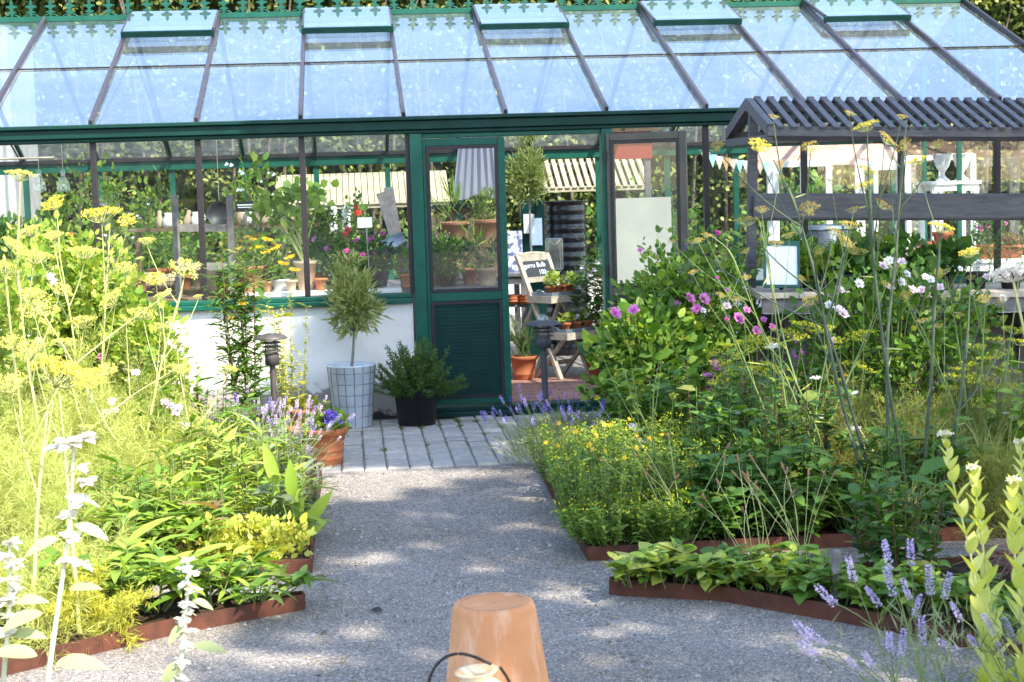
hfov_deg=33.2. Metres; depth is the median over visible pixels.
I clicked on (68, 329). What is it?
leafy shrub
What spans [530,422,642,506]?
st johns wort
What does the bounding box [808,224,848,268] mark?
metal drum
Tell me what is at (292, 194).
potted geranium
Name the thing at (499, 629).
upturned pot
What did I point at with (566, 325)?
seedling pot
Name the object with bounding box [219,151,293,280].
potted plant
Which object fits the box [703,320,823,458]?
parsnip
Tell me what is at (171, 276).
clay pot
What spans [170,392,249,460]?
lavender
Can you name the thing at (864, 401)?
fennel clump
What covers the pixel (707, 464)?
mint
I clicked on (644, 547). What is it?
betony
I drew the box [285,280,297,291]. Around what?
clay pot
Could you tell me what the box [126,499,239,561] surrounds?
peony
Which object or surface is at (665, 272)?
rose bush
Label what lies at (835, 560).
wooden stake
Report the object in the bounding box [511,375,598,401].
brick floor
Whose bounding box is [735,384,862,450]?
grass tuft
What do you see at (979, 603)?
leafy spire
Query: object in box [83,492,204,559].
peony
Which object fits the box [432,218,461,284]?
potted plant
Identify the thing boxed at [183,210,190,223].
wooden dibber
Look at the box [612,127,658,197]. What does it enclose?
red parasol
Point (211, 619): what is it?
bed edging
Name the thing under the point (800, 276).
fennel
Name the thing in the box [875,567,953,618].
betony
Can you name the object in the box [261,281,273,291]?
clay pot
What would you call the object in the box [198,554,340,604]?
peony
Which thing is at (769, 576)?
betony
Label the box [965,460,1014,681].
leafy spire
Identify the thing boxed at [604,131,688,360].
door
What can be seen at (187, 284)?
clay pot
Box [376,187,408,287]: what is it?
grey planks
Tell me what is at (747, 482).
plantain
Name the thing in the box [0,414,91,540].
fennel clump
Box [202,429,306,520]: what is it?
lance leaved herb
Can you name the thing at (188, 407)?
fennel clump
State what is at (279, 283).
potted plant
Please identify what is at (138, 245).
raised shelf
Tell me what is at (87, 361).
fennel clump
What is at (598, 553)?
bed edging
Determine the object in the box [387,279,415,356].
staging
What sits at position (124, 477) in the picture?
lance leaved herb
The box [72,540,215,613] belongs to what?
peony
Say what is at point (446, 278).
potted plant
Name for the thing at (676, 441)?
grass tuft
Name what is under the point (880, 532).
mint
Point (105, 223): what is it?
potted plant
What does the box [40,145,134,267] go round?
potted plant
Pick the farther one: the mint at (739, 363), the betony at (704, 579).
the mint at (739, 363)
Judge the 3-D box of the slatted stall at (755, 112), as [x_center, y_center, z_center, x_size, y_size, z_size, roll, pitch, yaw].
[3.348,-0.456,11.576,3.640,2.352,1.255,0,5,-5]
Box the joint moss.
[266,415,605,464]
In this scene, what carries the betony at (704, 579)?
on the bed soil
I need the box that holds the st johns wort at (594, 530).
[550,486,665,545]
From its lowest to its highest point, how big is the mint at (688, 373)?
0.740 m
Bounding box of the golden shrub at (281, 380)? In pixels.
[260,293,311,428]
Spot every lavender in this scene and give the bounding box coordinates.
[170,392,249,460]
[201,385,306,466]
[233,395,354,468]
[250,414,350,478]
[476,384,603,466]
[508,393,605,438]
[555,398,625,463]
[668,238,743,358]
[785,605,991,681]
[813,538,998,681]
[937,584,1023,681]
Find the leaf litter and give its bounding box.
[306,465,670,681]
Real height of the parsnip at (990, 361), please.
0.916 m
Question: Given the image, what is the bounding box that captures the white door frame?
[855,160,906,254]
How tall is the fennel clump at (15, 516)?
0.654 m
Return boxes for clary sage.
[0,431,109,681]
[0,537,49,681]
[162,556,227,681]
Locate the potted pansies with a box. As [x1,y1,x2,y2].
[302,405,352,467]
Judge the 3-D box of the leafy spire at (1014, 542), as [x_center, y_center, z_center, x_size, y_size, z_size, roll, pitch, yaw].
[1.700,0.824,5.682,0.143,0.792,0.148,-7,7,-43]
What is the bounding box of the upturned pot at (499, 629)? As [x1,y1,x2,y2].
[446,592,548,681]
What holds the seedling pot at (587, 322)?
on the zinc tray at (558, 329)
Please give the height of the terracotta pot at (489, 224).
0.488 m
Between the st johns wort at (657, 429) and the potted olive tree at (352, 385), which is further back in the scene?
the potted olive tree at (352, 385)
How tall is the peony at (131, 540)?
0.338 m
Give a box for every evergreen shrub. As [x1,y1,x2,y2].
[0,203,111,278]
[118,210,245,285]
[254,221,395,280]
[375,214,507,278]
[585,175,703,264]
[726,167,854,267]
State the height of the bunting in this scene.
0.241 m
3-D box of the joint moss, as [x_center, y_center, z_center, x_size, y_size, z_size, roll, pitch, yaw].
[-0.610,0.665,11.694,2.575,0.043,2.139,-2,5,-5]
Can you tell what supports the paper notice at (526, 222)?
attached to the post
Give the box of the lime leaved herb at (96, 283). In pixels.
[50,223,150,395]
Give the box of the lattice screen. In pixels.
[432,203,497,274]
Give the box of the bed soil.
[0,414,1023,658]
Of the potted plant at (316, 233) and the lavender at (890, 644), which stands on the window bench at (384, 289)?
the potted plant at (316, 233)
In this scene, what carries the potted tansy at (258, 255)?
on the window bench at (384, 289)
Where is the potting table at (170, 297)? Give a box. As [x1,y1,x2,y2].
[146,293,236,301]
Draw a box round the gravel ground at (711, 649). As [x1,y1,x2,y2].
[0,463,1017,681]
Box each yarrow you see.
[629,423,689,469]
[736,342,798,441]
[805,375,861,475]
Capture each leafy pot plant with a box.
[671,198,721,280]
[674,225,744,279]
[720,231,771,279]
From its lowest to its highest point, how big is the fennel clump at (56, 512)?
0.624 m
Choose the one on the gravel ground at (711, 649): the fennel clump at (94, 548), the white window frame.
the fennel clump at (94, 548)
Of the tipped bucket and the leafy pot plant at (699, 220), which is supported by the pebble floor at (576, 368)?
the leafy pot plant at (699, 220)
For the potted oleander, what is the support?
on the pebble floor at (576, 368)
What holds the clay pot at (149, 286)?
on the pot staging at (192, 290)
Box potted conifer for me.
[374,336,469,426]
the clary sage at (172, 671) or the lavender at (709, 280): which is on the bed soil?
the lavender at (709, 280)
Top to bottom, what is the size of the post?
2.000 m
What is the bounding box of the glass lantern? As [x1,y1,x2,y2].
[545,238,563,271]
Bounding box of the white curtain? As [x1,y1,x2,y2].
[454,137,494,199]
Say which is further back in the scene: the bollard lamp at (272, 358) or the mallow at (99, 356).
the bollard lamp at (272, 358)
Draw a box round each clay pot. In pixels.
[134,279,147,290]
[137,271,153,290]
[152,273,169,290]
[166,273,174,289]
[182,275,191,289]
[191,274,200,289]
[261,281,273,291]
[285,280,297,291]
[313,278,327,289]
[919,241,935,247]
[932,231,953,245]
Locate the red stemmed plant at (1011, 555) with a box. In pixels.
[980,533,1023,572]
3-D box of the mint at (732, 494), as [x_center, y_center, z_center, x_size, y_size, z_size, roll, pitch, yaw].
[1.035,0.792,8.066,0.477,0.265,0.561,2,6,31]
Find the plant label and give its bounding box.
[357,217,371,285]
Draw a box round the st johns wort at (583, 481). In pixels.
[544,435,662,534]
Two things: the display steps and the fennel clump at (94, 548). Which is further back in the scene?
the display steps
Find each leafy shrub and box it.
[0,266,90,418]
[26,260,174,423]
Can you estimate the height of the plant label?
0.549 m
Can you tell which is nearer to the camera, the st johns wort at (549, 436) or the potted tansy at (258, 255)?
the st johns wort at (549, 436)
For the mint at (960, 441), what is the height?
0.440 m
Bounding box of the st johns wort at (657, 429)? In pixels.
[601,411,698,493]
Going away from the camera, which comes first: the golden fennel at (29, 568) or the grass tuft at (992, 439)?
the golden fennel at (29, 568)
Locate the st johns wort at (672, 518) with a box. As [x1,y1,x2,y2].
[613,481,725,542]
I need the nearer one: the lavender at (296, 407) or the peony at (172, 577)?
the peony at (172, 577)
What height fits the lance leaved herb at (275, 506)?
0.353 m
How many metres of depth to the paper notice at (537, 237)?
16.52 m
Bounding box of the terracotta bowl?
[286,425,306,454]
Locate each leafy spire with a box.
[936,429,1013,681]
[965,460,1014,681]
[999,473,1023,681]
[1009,437,1023,662]
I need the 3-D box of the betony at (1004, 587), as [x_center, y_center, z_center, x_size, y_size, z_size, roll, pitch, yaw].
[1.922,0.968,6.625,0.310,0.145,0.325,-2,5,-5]
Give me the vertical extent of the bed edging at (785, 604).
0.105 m
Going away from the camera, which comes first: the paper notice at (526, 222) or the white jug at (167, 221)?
the white jug at (167, 221)
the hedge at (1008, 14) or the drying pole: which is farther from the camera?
the hedge at (1008, 14)
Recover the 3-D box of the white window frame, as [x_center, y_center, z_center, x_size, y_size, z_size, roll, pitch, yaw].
[2.825,-0.836,16.651,0.585,1.820,0.030,-2,5,-5]
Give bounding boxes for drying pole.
[0,156,54,159]
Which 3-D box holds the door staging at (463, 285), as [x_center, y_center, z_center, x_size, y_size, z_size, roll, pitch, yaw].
[-0.418,0.023,13.602,0.650,0.930,0.646,-2,5,-5]
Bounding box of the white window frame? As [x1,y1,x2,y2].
[772,160,832,240]
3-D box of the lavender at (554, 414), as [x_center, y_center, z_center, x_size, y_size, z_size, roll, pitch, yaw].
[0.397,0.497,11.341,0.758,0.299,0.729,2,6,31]
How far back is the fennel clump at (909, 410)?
9.26 m
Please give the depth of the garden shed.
20.08 m
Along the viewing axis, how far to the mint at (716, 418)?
8.89 m
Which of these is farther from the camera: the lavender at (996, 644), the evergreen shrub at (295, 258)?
the evergreen shrub at (295, 258)
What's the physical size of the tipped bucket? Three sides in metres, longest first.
0.242 x 0.172 x 0.168 m
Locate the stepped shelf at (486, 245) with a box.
[455,243,508,247]
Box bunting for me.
[699,150,786,173]
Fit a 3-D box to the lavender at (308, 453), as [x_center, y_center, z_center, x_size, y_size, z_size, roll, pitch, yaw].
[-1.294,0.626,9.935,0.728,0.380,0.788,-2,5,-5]
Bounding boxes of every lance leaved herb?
[84,440,207,539]
[128,461,248,545]
[139,415,247,508]
[169,399,259,497]
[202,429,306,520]
[229,410,319,499]
[229,458,339,535]
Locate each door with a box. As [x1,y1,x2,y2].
[421,137,511,405]
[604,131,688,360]
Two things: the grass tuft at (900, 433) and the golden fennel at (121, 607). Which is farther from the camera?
the grass tuft at (900, 433)
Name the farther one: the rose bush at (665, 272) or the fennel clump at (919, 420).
the rose bush at (665, 272)
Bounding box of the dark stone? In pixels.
[370,606,383,610]
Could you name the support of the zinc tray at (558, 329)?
on the display steps
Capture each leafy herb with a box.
[144,340,195,440]
[183,369,239,448]
[210,380,270,477]
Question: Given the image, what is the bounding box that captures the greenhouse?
[0,0,1023,423]
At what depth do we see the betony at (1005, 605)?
6.24 m
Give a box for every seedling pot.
[542,268,558,292]
[551,268,568,292]
[555,271,569,291]
[555,311,575,329]
[566,309,581,328]
[567,270,580,290]
[577,306,598,326]
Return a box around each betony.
[602,544,674,587]
[629,538,708,581]
[632,536,713,588]
[674,546,748,591]
[696,546,775,592]
[708,541,795,573]
[732,553,811,593]
[771,542,830,584]
[773,557,841,604]
[806,564,882,604]
[830,558,908,597]
[835,562,921,611]
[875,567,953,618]
[892,560,950,603]
[932,572,1004,626]
[983,573,1016,594]
[988,591,1023,636]
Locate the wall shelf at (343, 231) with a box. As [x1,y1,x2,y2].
[321,229,367,271]
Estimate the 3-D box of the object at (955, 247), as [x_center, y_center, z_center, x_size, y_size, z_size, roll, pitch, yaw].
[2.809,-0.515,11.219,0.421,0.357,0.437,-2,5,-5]
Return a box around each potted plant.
[0,210,35,283]
[19,207,86,286]
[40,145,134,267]
[88,193,149,284]
[118,164,198,274]
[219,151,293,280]
[234,206,277,288]
[268,256,293,290]
[298,201,337,287]
[311,231,347,288]
[318,195,365,272]
[342,187,376,286]
[343,228,394,286]
[395,243,409,286]
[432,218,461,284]
[432,232,472,286]
[452,220,496,283]
[969,220,1009,258]
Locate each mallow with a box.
[0,272,57,436]
[85,353,136,422]
[102,369,189,460]
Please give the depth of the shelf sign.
13.52 m
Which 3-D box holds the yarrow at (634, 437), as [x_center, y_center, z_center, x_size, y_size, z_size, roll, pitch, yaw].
[0.805,0.620,9.562,0.376,0.340,0.272,-5,6,-27]
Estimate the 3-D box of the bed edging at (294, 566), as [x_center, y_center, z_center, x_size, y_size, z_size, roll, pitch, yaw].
[-2.808,1.003,8.842,3.608,0.105,2.416,-2,5,-5]
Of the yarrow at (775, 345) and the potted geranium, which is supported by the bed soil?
the yarrow at (775, 345)
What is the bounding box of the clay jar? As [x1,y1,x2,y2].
[454,663,500,681]
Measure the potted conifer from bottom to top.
0.652 m
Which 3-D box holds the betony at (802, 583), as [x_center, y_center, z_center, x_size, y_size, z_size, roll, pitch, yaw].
[1.209,0.962,6.933,0.321,0.142,0.353,-2,5,-5]
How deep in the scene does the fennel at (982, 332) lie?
8.99 m
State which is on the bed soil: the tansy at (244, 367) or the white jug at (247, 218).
the tansy at (244, 367)
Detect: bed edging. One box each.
[0,591,305,677]
[84,471,321,576]
[541,466,1023,560]
[609,554,1022,655]
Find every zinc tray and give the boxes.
[531,290,579,295]
[544,325,594,332]
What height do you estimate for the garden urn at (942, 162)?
0.255 m
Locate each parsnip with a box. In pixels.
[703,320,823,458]
[704,361,800,452]
[787,324,876,460]
[939,325,1023,466]
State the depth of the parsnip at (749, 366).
9.68 m
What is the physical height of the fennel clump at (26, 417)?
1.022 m
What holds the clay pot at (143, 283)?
on the pot staging at (192, 290)
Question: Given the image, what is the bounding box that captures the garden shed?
[0,70,42,233]
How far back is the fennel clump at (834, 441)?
9.00 m
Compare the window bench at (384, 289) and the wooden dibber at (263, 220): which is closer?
the window bench at (384, 289)
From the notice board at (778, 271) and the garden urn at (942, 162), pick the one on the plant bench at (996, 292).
the notice board at (778, 271)
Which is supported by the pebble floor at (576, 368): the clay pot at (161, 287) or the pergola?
the pergola
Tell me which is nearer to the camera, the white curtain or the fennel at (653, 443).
the fennel at (653, 443)
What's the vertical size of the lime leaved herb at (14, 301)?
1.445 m
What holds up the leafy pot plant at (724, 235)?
on the brick floor at (568, 385)
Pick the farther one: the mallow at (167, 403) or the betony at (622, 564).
the mallow at (167, 403)
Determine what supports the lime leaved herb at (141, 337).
on the bed soil
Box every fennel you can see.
[0,169,95,508]
[0,337,121,668]
[0,544,99,655]
[16,287,217,519]
[20,194,156,491]
[23,546,158,652]
[68,237,238,499]
[596,339,677,505]
[668,224,861,494]
[686,110,1008,524]
[688,174,890,455]
[892,242,1023,475]
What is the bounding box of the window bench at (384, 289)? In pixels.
[242,285,401,297]
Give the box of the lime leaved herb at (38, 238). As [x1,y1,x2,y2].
[0,209,95,417]
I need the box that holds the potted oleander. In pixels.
[559,247,603,375]
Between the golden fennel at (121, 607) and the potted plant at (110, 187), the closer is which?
the golden fennel at (121, 607)
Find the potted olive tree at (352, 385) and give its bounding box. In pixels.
[319,242,394,429]
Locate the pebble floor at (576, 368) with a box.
[510,341,585,377]
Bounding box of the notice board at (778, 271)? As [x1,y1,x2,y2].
[763,241,799,289]
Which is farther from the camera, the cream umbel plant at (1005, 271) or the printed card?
the printed card
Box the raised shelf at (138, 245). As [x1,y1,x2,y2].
[128,222,349,271]
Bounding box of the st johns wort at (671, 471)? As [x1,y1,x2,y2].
[614,428,730,525]
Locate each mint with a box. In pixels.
[608,362,709,468]
[609,363,695,464]
[666,345,759,465]
[674,475,786,539]
[675,383,781,485]
[680,448,795,534]
[703,360,790,437]
[712,365,818,467]
[723,428,835,525]
[733,465,855,538]
[740,377,863,494]
[802,457,920,532]
[838,456,972,574]
[840,408,975,526]
[864,427,1004,514]
[973,374,1023,473]
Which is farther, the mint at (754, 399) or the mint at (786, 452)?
the mint at (754, 399)
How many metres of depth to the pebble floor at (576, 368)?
15.70 m
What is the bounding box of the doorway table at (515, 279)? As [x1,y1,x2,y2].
[456,273,528,353]
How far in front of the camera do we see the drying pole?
12.95 m
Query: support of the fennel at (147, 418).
on the bed soil
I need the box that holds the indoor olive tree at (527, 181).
[505,135,552,251]
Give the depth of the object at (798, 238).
11.37 m
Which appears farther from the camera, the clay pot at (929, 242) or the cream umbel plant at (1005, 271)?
the clay pot at (929, 242)
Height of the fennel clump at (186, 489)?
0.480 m
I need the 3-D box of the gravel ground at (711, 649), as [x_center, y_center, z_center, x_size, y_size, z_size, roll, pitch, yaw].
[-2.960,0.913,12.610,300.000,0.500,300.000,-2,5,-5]
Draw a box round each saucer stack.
[509,294,520,303]
[517,294,530,303]
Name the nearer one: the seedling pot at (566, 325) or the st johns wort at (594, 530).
the st johns wort at (594, 530)
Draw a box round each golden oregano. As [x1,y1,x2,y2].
[162,511,259,561]
[223,510,317,558]
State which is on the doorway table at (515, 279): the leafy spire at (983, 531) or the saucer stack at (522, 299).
the saucer stack at (522, 299)
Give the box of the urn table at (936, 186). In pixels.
[916,180,981,253]
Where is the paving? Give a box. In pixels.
[263,411,625,473]
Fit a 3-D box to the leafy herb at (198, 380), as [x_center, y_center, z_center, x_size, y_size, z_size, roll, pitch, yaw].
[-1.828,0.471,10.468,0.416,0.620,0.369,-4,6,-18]
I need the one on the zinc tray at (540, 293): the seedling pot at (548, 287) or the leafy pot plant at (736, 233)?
the seedling pot at (548, 287)
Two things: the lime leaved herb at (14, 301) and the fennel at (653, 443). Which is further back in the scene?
the lime leaved herb at (14, 301)
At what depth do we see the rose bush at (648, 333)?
10.54 m
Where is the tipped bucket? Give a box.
[374,232,406,259]
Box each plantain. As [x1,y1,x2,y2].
[599,432,730,543]
[697,454,795,557]
[731,453,840,571]
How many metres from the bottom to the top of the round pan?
1.106 m
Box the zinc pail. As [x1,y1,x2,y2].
[198,255,224,292]
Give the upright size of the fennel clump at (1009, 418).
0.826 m
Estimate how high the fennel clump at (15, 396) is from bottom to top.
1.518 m
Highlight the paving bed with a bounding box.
[260,411,604,470]
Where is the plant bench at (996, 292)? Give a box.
[740,285,1023,429]
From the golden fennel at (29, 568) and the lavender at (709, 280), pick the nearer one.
the golden fennel at (29, 568)
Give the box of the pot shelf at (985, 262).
[947,255,1023,271]
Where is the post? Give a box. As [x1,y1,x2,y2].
[520,152,547,356]
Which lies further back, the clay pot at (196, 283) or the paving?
the clay pot at (196, 283)
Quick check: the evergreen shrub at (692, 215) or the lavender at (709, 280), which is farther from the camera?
the evergreen shrub at (692, 215)
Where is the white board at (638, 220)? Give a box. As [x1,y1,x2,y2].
[616,197,671,282]
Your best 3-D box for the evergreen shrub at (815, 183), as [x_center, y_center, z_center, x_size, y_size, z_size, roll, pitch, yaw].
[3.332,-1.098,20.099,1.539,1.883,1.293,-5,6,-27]
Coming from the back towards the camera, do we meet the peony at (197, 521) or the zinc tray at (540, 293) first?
the zinc tray at (540, 293)
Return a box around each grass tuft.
[3,611,132,659]
[625,410,725,484]
[685,402,848,484]
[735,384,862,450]
[827,401,1005,493]
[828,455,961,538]
[879,408,1023,509]
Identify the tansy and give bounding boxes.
[194,232,300,421]
[219,234,278,292]
[839,374,849,492]
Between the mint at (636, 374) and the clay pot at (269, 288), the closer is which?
the mint at (636, 374)
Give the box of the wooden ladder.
[171,195,236,297]
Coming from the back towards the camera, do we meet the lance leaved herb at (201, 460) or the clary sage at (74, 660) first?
the lance leaved herb at (201, 460)
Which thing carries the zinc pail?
on the potting table at (170, 297)
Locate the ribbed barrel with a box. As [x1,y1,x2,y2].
[544,200,587,355]
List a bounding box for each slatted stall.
[276,170,449,269]
[543,158,651,197]
[725,96,1023,392]
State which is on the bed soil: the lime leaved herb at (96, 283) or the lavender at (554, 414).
the lime leaved herb at (96, 283)
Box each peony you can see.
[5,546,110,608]
[46,516,192,615]
[59,491,175,549]
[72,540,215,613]
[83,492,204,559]
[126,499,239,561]
[136,543,286,610]
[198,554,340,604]
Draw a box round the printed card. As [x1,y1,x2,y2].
[507,231,522,272]
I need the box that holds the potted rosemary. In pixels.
[509,309,537,379]
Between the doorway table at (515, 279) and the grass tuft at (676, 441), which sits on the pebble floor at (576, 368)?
the doorway table at (515, 279)
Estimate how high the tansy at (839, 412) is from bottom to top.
0.650 m
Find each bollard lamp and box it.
[254,333,287,437]
[525,316,560,423]
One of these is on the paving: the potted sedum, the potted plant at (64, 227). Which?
the potted sedum
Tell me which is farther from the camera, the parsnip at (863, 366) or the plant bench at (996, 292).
the plant bench at (996, 292)
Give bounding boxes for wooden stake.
[831,549,839,600]
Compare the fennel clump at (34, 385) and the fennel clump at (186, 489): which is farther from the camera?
the fennel clump at (34, 385)
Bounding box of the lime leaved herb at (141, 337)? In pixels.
[101,288,200,420]
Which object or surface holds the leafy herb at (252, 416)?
on the bed soil
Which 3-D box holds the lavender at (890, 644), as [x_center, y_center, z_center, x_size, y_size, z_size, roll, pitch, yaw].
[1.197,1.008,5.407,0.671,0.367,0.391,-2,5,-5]
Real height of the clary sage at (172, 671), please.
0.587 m
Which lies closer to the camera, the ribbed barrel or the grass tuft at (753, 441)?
the grass tuft at (753, 441)
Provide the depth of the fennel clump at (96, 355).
10.78 m
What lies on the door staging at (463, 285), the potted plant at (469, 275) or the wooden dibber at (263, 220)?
the potted plant at (469, 275)
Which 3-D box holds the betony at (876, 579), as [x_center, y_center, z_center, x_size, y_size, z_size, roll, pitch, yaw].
[1.435,0.962,6.679,0.368,0.175,0.299,-2,5,-5]
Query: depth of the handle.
4.87 m
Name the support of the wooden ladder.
on the pebble floor at (576, 368)
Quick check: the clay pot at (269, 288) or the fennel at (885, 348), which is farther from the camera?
the clay pot at (269, 288)
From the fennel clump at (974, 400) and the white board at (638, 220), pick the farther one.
the white board at (638, 220)
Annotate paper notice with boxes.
[523,214,534,232]
[532,218,542,244]
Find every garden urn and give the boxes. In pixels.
[931,154,952,180]
[952,153,972,180]
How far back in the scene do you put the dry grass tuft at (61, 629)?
6.58 m
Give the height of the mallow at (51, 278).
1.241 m
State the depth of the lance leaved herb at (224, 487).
8.21 m
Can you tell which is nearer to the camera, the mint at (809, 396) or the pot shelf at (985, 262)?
the mint at (809, 396)
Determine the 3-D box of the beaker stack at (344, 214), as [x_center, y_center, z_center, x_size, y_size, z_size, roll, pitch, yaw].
[-1.318,-0.980,13.662,0.074,0.200,0.074,-2,5,-5]
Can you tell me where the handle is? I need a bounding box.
[427,652,510,681]
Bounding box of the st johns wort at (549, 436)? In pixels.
[522,415,621,488]
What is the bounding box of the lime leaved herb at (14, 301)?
[0,242,73,476]
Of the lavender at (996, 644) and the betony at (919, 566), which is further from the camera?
the betony at (919, 566)
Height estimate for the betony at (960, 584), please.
0.186 m
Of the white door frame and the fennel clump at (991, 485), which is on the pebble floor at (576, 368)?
the white door frame
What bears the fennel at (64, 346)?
on the bed soil
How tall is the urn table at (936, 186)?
1.610 m
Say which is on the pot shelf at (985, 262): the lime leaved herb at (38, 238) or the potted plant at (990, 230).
the potted plant at (990, 230)
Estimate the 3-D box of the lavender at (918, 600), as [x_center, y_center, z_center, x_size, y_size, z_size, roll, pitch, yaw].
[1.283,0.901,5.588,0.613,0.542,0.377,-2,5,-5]
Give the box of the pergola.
[758,143,896,240]
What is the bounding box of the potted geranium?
[245,165,338,290]
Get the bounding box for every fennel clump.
[0,301,74,470]
[0,311,48,487]
[0,366,105,519]
[0,394,22,503]
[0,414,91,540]
[0,451,158,567]
[0,501,34,541]
[0,509,156,595]
[8,316,115,489]
[30,378,175,508]
[49,283,132,430]
[55,411,195,511]
[79,306,190,448]
[79,336,193,489]
[121,281,189,405]
[121,462,254,538]
[127,345,228,454]
[131,407,256,499]
[734,387,873,494]
[803,362,906,463]
[831,373,1008,508]
[856,363,1007,466]
[918,338,1022,461]
[928,420,1023,551]
[957,368,1023,472]
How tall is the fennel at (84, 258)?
1.826 m
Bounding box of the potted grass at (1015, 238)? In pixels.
[991,232,1023,261]
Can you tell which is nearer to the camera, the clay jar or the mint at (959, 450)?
the clay jar
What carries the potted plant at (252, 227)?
on the window bench at (384, 289)
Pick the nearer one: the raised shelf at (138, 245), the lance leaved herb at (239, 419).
the lance leaved herb at (239, 419)
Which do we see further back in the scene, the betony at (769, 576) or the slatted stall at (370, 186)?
the slatted stall at (370, 186)
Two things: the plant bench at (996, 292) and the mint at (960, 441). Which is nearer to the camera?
the mint at (960, 441)
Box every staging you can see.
[2,282,298,296]
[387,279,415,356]
[434,282,497,288]
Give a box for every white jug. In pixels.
[162,213,171,227]
[190,212,205,223]
[244,212,252,224]
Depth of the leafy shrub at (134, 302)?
10.73 m
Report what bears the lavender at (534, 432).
on the bed soil
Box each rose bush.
[574,294,720,446]
[605,225,804,433]
[772,247,1017,429]
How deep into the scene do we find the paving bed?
11.68 m
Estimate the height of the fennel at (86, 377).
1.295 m
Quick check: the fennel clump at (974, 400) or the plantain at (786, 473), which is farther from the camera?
the fennel clump at (974, 400)
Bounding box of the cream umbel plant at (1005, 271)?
[988,263,1023,334]
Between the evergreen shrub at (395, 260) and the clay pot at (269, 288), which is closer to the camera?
the clay pot at (269, 288)
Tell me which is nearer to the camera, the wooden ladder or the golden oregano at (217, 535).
the golden oregano at (217, 535)
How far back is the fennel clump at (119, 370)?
10.33 m
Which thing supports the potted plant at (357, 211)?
on the window bench at (384, 289)
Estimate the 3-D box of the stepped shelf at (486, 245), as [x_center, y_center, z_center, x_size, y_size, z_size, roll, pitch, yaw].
[-0.389,-0.174,14.078,0.750,1.231,0.260,-2,5,-5]
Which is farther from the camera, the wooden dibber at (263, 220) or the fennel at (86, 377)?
the wooden dibber at (263, 220)
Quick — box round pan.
[206,140,226,223]
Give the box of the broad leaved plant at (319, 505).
[263,442,332,539]
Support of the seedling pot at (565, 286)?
on the zinc tray at (540, 293)
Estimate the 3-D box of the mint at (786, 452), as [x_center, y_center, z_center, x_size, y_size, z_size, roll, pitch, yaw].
[1.288,0.665,8.349,0.530,0.447,0.680,-2,5,-5]
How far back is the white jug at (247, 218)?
13.94 m
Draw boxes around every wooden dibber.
[156,210,162,227]
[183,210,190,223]
[236,212,244,224]
[260,215,268,224]
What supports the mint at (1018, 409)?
on the bed soil
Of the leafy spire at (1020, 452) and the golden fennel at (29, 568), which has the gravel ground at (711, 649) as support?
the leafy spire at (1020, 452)
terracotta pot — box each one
[431,171,484,244]
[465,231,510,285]
[467,184,495,244]
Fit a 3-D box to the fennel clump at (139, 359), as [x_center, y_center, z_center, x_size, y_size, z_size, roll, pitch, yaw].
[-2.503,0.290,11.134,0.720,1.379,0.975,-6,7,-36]
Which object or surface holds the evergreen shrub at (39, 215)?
on the gravel ground at (711, 649)
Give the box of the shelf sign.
[235,201,259,263]
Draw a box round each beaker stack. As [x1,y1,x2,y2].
[329,206,337,230]
[341,205,350,229]
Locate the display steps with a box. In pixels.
[511,251,597,379]
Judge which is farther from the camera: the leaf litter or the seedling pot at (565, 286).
the seedling pot at (565, 286)
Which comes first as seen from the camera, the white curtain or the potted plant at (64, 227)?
the potted plant at (64, 227)
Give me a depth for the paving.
11.37 m
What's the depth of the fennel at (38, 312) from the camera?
9.42 m
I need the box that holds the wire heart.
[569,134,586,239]
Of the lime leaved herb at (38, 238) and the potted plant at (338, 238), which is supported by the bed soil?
the lime leaved herb at (38, 238)
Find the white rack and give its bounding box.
[905,154,975,248]
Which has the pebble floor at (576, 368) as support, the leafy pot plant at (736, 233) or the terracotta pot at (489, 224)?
the leafy pot plant at (736, 233)
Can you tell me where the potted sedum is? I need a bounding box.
[283,393,329,425]
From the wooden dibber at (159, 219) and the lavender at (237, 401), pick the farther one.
the wooden dibber at (159, 219)
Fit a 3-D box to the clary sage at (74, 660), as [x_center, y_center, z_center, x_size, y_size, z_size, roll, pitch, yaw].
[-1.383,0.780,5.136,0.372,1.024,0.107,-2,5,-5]
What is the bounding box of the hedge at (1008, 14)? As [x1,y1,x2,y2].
[0,0,1023,285]

